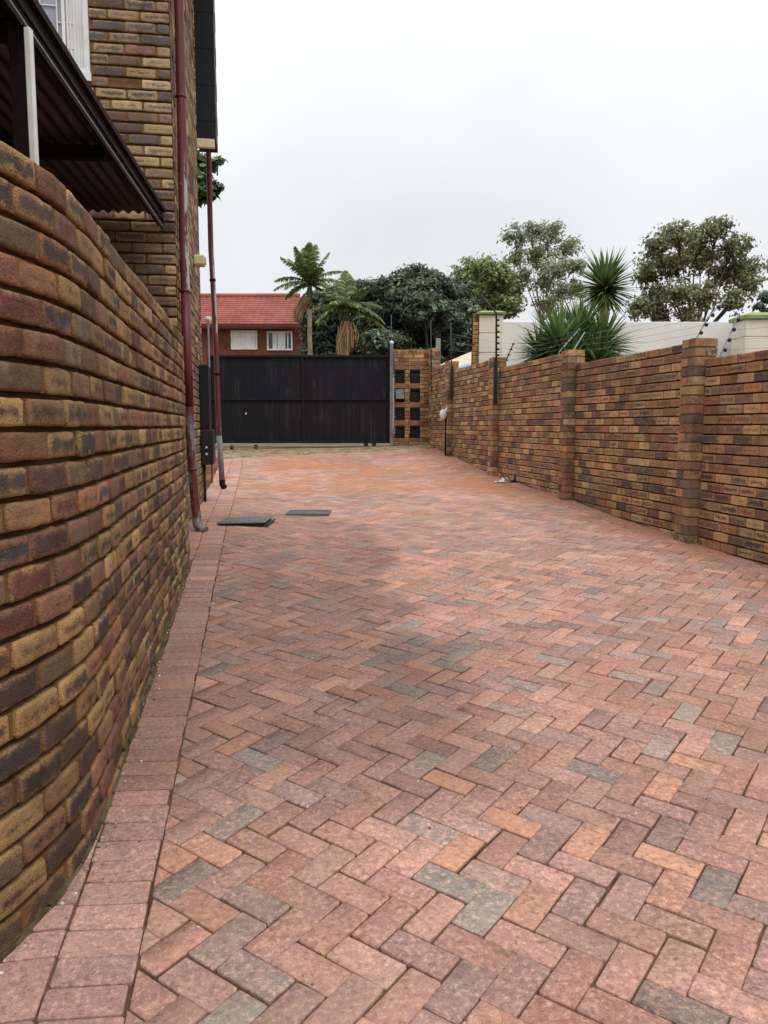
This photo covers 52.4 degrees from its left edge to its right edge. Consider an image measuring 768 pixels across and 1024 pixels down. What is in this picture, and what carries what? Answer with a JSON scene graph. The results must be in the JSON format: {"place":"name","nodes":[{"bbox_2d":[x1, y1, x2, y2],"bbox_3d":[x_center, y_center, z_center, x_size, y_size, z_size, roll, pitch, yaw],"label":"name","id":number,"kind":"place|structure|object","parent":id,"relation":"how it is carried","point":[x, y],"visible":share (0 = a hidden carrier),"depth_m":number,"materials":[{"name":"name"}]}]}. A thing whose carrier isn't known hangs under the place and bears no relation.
{"place":"outdoors","nodes":[
{"label":"outdoors","id":0,"kind":"place"},
{"bbox_2d":[215,438,389,448],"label":"ground","id":1,"kind":"structure","parent":0,"point":[296,444],"depth_m":21.87,"materials":[{"name":"grey concrete"}]},
{"bbox_2d":[0,0,164,226],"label":"carport","id":2,"kind":"object","parent":1,"relation":"on","point":[56,122],"visible":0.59,"depth_m":4.54,"materials":[{"name":"brown paint"}]},
{"bbox_2d":[0,141,189,963],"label":"boundary wall","id":3,"kind":"structure","parent":1,"relation":"on","point":[94,537],"depth_m":2.33,"materials":[{"name":"brick"}]},
{"bbox_2d":[38,0,226,532],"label":"house","id":4,"kind":"structure","parent":1,"relation":"on","point":[147,72],"depth_m":6.82,"materials":[{"name":"brick"}]},
{"bbox_2d":[38,0,91,81],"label":"window","id":5,"kind":"structure","parent":4,"relation":"in","point":[69,18],"depth_m":6.55,"materials":[{"name":"white paint"}]},
{"bbox_2d":[193,255,205,266],"bbox_3d":[-2.077,-2.833,8.803,0.136,0.110,0.160,-1,6,-9],"label":"alarm box","id":6,"kind":"object","parent":4,"relation":"attached to","point":[199,260],"visible":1,"depth_m":8.73,"materials":[{"name":"beige plastic"}]},
{"bbox_2d":[199,365,215,501],"bbox_3d":[-2.156,-0.944,9.552,0.147,1.663,0.484,-1,6,-9],"label":"meter cabinet","id":7,"kind":"object","parent":4,"relation":"attached to","point":[208,450],"visible":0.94,"depth_m":9.34,"materials":[{"name":"black metal"}]},
{"bbox_2d":[196,139,228,208],"bbox_3d":[-3.630,-4.020,14.634,1.510,5.789,1.329,0,6,0],"label":"tree","id":8,"kind":"object","parent":1,"relation":"on","point":[217,187],"visible":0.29,"depth_m":14.11,"materials":[{"name":"green plant"}]},
{"bbox_2d":[200,293,306,364],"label":"house","id":9,"kind":"structure","parent":1,"relation":"on","point":[255,323],"depth_m":36.19,"materials":[{"name":"red brick"}]},
{"bbox_2d":[231,330,257,349],"bbox_3d":[-6.479,-7.967,36.118,1.222,0.874,0.048,0,6,0],"label":"window","id":10,"kind":"structure","parent":9,"relation":"in","point":[240,339],"depth_m":36.11,"materials":[{"name":"white glass"}]},
{"bbox_2d":[267,331,292,349],"bbox_3d":[-4.830,-7.931,36.122,1.181,0.874,0.048,0,6,0],"label":"window","id":11,"kind":"structure","parent":9,"relation":"in","point":[276,340],"depth_m":36.12,"materials":[{"name":"white paint"}]},
{"bbox_2d":[273,242,342,354],"bbox_3d":[-2.193,-5.109,23.249,2.197,5.867,1.305,0,6,0],"label":"palm tree","id":12,"kind":"object","parent":1,"relation":"on","point":[307,269],"visible":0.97,"depth_m":23.11,"materials":[{"name":"green plant"}]},
{"bbox_2d":[293,280,380,357],"bbox_3d":[-1.684,-6.013,30.312,3.570,6.336,4.422,0,6,0],"label":"tree","id":13,"kind":"object","parent":1,"relation":"on","point":[324,335],"visible":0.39,"depth_m":29.56,"materials":[{"name":"green plant"}]},
{"bbox_2d":[312,270,385,354],"bbox_3d":[-1.004,-4.471,22.188,2.139,4.836,1.272,0,6,0],"label":"palm tree","id":14,"kind":"object","parent":1,"relation":"on","point":[345,299],"visible":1,"depth_m":22.20,"materials":[{"name":"green plant"}]},
{"bbox_2d":[393,348,439,445],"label":"brick wall","id":15,"kind":"structure","parent":1,"relation":"on","point":[407,361],"depth_m":17.61,"materials":[{"name":"brick"},{"name":"black metal"}]},
{"bbox_2d":[395,388,404,401],"bbox_3d":[0.362,-2.648,17.700,0.214,0.302,0.272,0,6,0],"label":"mailbox","id":16,"kind":"object","parent":15,"relation":"on","point":[399,394],"visible":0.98,"depth_m":17.60,"materials":[{"name":"black paint"}]},
{"bbox_2d":[395,370,404,382],"bbox_3d":[0.361,-3.069,17.688,0.214,0.301,0.204,0,6,0],"label":"mailbox","id":17,"kind":"object","parent":15,"relation":"on","point":[399,376],"visible":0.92,"depth_m":17.60,"materials":[{"name":"black paint"}]},
{"bbox_2d":[396,373,403,382],"bbox_3d":[0.361,-3.030,17.604,0.192,0.221,0.008,0,6,0],"label":"door","id":18,"kind":"structure","parent":17,"relation":"in","point":[399,376],"depth_m":17.60,"materials":[{"name":"black paint"}]},
{"bbox_2d":[395,407,404,419],"bbox_3d":[0.363,-2.237,17.780,0.215,0.295,0.204,0,6,0],"label":"mailbox","id":19,"kind":"object","parent":15,"relation":"on","point":[399,413],"visible":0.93,"depth_m":17.69,"materials":[{"name":"black paint"}]},
{"bbox_2d":[396,410,403,419],"bbox_3d":[0.363,-2.198,17.696,0.193,0.215,0.008,0,6,0],"label":"door","id":20,"kind":"structure","parent":19,"relation":"in","point":[399,413],"depth_m":17.69,"materials":[{"name":"black paint"}]},
{"bbox_2d":[395,426,404,437],"bbox_3d":[0.364,-1.833,17.825,0.216,0.278,0.204,0,6,0],"label":"mailbox","id":21,"kind":"object","parent":15,"relation":"on","point":[399,431],"visible":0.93,"depth_m":17.73,"materials":[{"name":"black paint"}]},
{"bbox_2d":[396,429,403,436],"bbox_3d":[0.363,-1.795,17.740,0.194,0.198,0.008,0,6,0],"label":"door","id":22,"kind":"structure","parent":21,"relation":"in","point":[399,432],"depth_m":17.74,"materials":[{"name":"black paint"}]},
{"bbox_2d":[410,388,419,401],"bbox_3d":[0.701,-2.652,17.734,0.223,0.302,0.204,0,6,0],"label":"mailbox","id":23,"kind":"object","parent":15,"relation":"on","point":[414,394],"visible":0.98,"depth_m":17.65,"materials":[{"name":"black paint"}]},
{"bbox_2d":[411,392,418,400],"bbox_3d":[0.701,-2.613,17.650,0.201,0.222,0.008,0,6,0],"label":"door","id":24,"kind":"structure","parent":23,"relation":"in","point":[414,395],"depth_m":17.65,"materials":[{"name":"black paint"}]},
{"bbox_2d":[410,370,419,382],"bbox_3d":[0.699,-3.069,17.688,0.222,0.301,0.204,0,6,0],"label":"mailbox","id":25,"kind":"object","parent":15,"relation":"on","point":[414,376],"visible":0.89,"depth_m":17.60,"materials":[{"name":"black paint"}]},
{"bbox_2d":[411,373,418,382],"bbox_3d":[0.699,-3.030,17.604,0.200,0.221,0.008,0,6,0],"label":"door","id":26,"kind":"structure","parent":25,"relation":"in","point":[414,376],"depth_m":17.60,"materials":[{"name":"black paint"}]},
{"bbox_2d":[410,407,419,419],"bbox_3d":[0.703,-2.237,17.780,0.223,0.295,0.204,0,6,0],"label":"mailbox","id":27,"kind":"object","parent":15,"relation":"on","point":[414,413],"visible":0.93,"depth_m":17.69,"materials":[{"name":"black paint"}]},
{"bbox_2d":[411,410,418,419],"bbox_3d":[0.703,-2.198,17.696,0.201,0.215,0.008,0,6,0],"label":"door","id":28,"kind":"structure","parent":27,"relation":"in","point":[414,413],"depth_m":17.69,"materials":[{"name":"black paint"}]},
{"bbox_2d":[410,426,419,437],"bbox_3d":[0.704,-1.833,17.825,0.224,0.278,0.204,0,6,0],"label":"mailbox","id":29,"kind":"object","parent":15,"relation":"on","point":[414,431],"visible":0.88,"depth_m":17.74,"materials":[{"name":"black paint"}]},
{"bbox_2d":[411,429,418,436],"bbox_3d":[0.704,-1.795,17.740,0.202,0.198,0.008,0,6,0],"label":"door","id":30,"kind":"structure","parent":29,"relation":"in","point":[414,432],"depth_m":17.74,"materials":[{"name":"black paint"}]},
{"bbox_2d":[350,262,489,364],"bbox_3d":[1.290,-5.935,28.606,5.349,6.566,4.972,0,6,0],"label":"tree","id":31,"kind":"object","parent":1,"relation":"on","point":[413,299],"visible":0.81,"depth_m":27.58,"materials":[{"name":"green plant"}]},
{"bbox_2d":[436,338,440,349],"bbox_3d":[1.296,-2.869,18.804,0.110,2.583,0.110,0,6,0],"label":"concrete post","id":32,"kind":"object","parent":1,"relation":"on","point":[438,342],"visible":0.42,"depth_m":18.62,"materials":[{"name":"grey concrete"}]},
{"bbox_2d":[441,353,470,366],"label":"outbuilding","id":33,"kind":"structure","parent":1,"relation":"on","point":[462,360],"depth_m":20.66,"materials":[{"name":"paint"}]},
{"bbox_2d":[447,251,529,319],"bbox_3d":[4.385,-6.868,31.993,3.660,7.652,4.112,0,6,0],"label":"tree","id":34,"kind":"object","parent":1,"relation":"on","point":[501,286],"visible":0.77,"depth_m":30.91,"materials":[{"name":"green plant"}]},
{"bbox_2d":[496,217,589,321],"bbox_3d":[6.976,-7.751,32.757,3.374,9.239,4.535,5,8,36],"label":"tree","id":35,"kind":"object","parent":1,"relation":"on","point":[533,233],"visible":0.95,"depth_m":32.41,"materials":[{"name":"green plant"}]},
{"bbox_2d":[508,290,648,362],"bbox_3d":[2.954,-2.183,12.039,2.081,2.574,1.797,-2,7,-16],"label":"yucca plant","id":36,"kind":"object","parent":1,"relation":"on","point":[580,316],"visible":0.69,"depth_m":11.78,"materials":[{"name":"green plant"}]},
{"bbox_2d":[429,338,767,566],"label":"boundary wall","id":37,"kind":"structure","parent":1,"relation":"on","point":[672,441],"depth_m":8.24,"materials":[{"name":"brick"}]},
{"bbox_2d":[430,294,767,403],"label":"electric fence","id":38,"kind":"object","parent":37,"relation":"attached to","point":[705,324],"visible":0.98,"depth_m":12.48,"materials":[{"name":"black metal"}]},
{"bbox_2d":[568,246,644,318],"bbox_3d":[3.740,-2.808,13.411,1.332,3.446,1.412,5,8,41],"label":"yucca plant","id":39,"kind":"object","parent":1,"relation":"on","point":[605,277],"visible":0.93,"depth_m":13.15,"materials":[{"name":"green plant"}]},
{"bbox_2d":[624,214,767,321],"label":"tree","id":40,"kind":"object","parent":1,"relation":"on","point":[740,273],"visible":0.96,"depth_m":30.33,"materials":[{"name":"green plant"}]},
{"bbox_2d":[751,290,767,311],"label":"tree","id":41,"kind":"object","parent":1,"relation":"on","point":[760,306],"visible":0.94,"depth_m":35.09,"materials":[{"name":"green plant"}]},
{"bbox_2d":[32,445,767,1023],"bbox_3d":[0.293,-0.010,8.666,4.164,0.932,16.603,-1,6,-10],"label":"herringbone paving","id":42,"kind":"structure","parent":0,"point":[443,538],"depth_m":2.94,"materials":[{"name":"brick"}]},
{"bbox_2d":[0,458,242,1023],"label":"header strip","id":43,"kind":"object","parent":42,"relation":"on","point":[92,980],"visible":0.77,"depth_m":2.35,"materials":[{"name":"brick"}]},
{"bbox_2d":[205,316,212,482],"bbox_3d":[-2.604,-1.665,11.688,0.100,2.474,0.100,0,6,0],"label":"sensor pole","id":44,"kind":"object","parent":43,"relation":"on","point":[208,319],"visible":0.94,"depth_m":11.59,"materials":[{"name":"grey metal"}]},
{"bbox_2d":[217,516,275,525],"bbox_3d":[-1.379,0.093,7.829,0.527,0.065,0.435,0,6,0],"label":"drain cover","id":45,"kind":"object","parent":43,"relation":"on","point":[248,521],"visible":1,"depth_m":7.70,"materials":[{"name":"metal"}]},
{"bbox_2d":[285,510,330,515],"bbox_3d":[-0.831,0.019,8.634,0.470,0.044,0.400,0,6,0],"label":"drain grate","id":46,"kind":"object","parent":42,"relation":"on","point":[306,513],"visible":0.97,"depth_m":8.56,"materials":[{"name":"metal"}]},
{"bbox_2d":[216,445,432,457],"bbox_3d":[-1.377,-1.284,16.484,5.133,0.210,2.189,0,6,0],"label":"threshold strip","id":47,"kind":"object","parent":42,"relation":"on","point":[242,453],"visible":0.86,"depth_m":16.85,"materials":[{"name":"beige concrete"}]},
{"bbox_2d":[207,355,389,448],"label":"sliding gate","id":48,"kind":"structure","parent":47,"relation":"on","point":[308,398],"depth_m":17.53,"materials":[{"name":"black metal"}]},
{"bbox_2d":[390,315,393,446],"bbox_3d":[0.170,-2.905,17.366,0.090,2.917,0.090,0,6,0],"label":"gate post","id":49,"kind":"object","parent":47,"relation":"on","point":[391,393],"visible":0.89,"depth_m":17.36,"materials":[{"name":"grey metal"}]},
{"bbox_2d":[0,472,761,1020],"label":"grit","id":50,"kind":"object","parent":42,"relation":"on","point":[262,718],"visible":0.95,"depth_m":2.81,"materials":[{"name":"gravel"}]},
{"bbox_2d":[494,476,509,481],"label":"plastic litter","id":51,"kind":"object","parent":42,"relation":"on","point":[506,479],"visible":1,"depth_m":11.92,"materials":[{"name":"white plastic"}]},
{"bbox_2d":[428,448,767,575],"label":"wall side header strip","id":52,"kind":"object","parent":42,"relation":"on","point":[748,565],"depth_m":8.35,"materials":[{"name":"brick"}]},
{"bbox_2d":[439,407,446,455],"bbox_3d":[1.206,-1.601,15.669,0.190,0.990,0.146,0,6,0],"label":"post lamp","id":53,"kind":"object","parent":52,"relation":"on","point":[443,414],"visible":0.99,"depth_m":15.60,"materials":[{"name":"white glass"}]},
{"bbox_2d":[510,473,517,482],"bbox_3d":[2.008,-0.522,11.938,0.112,0.142,0.117,-5,8,-37],"label":"plastic elbow","id":54,"kind":"object","parent":52,"relation":"on","point":[513,480],"visible":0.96,"depth_m":11.95,"materials":[{"name":"black plastic"}]},
{"bbox_2d":[193,0,767,321],"label":"sky","id":55,"kind":"structure","parent":0,"point":[381,136],"materials":[{"name":"white"}]},
{"bbox_2d":[471,311,767,365],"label":"garden wall","id":56,"kind":"structure","parent":0,"point":[483,325],"depth_m":15.97,"materials":[{"name":"white paint"}]}
]}

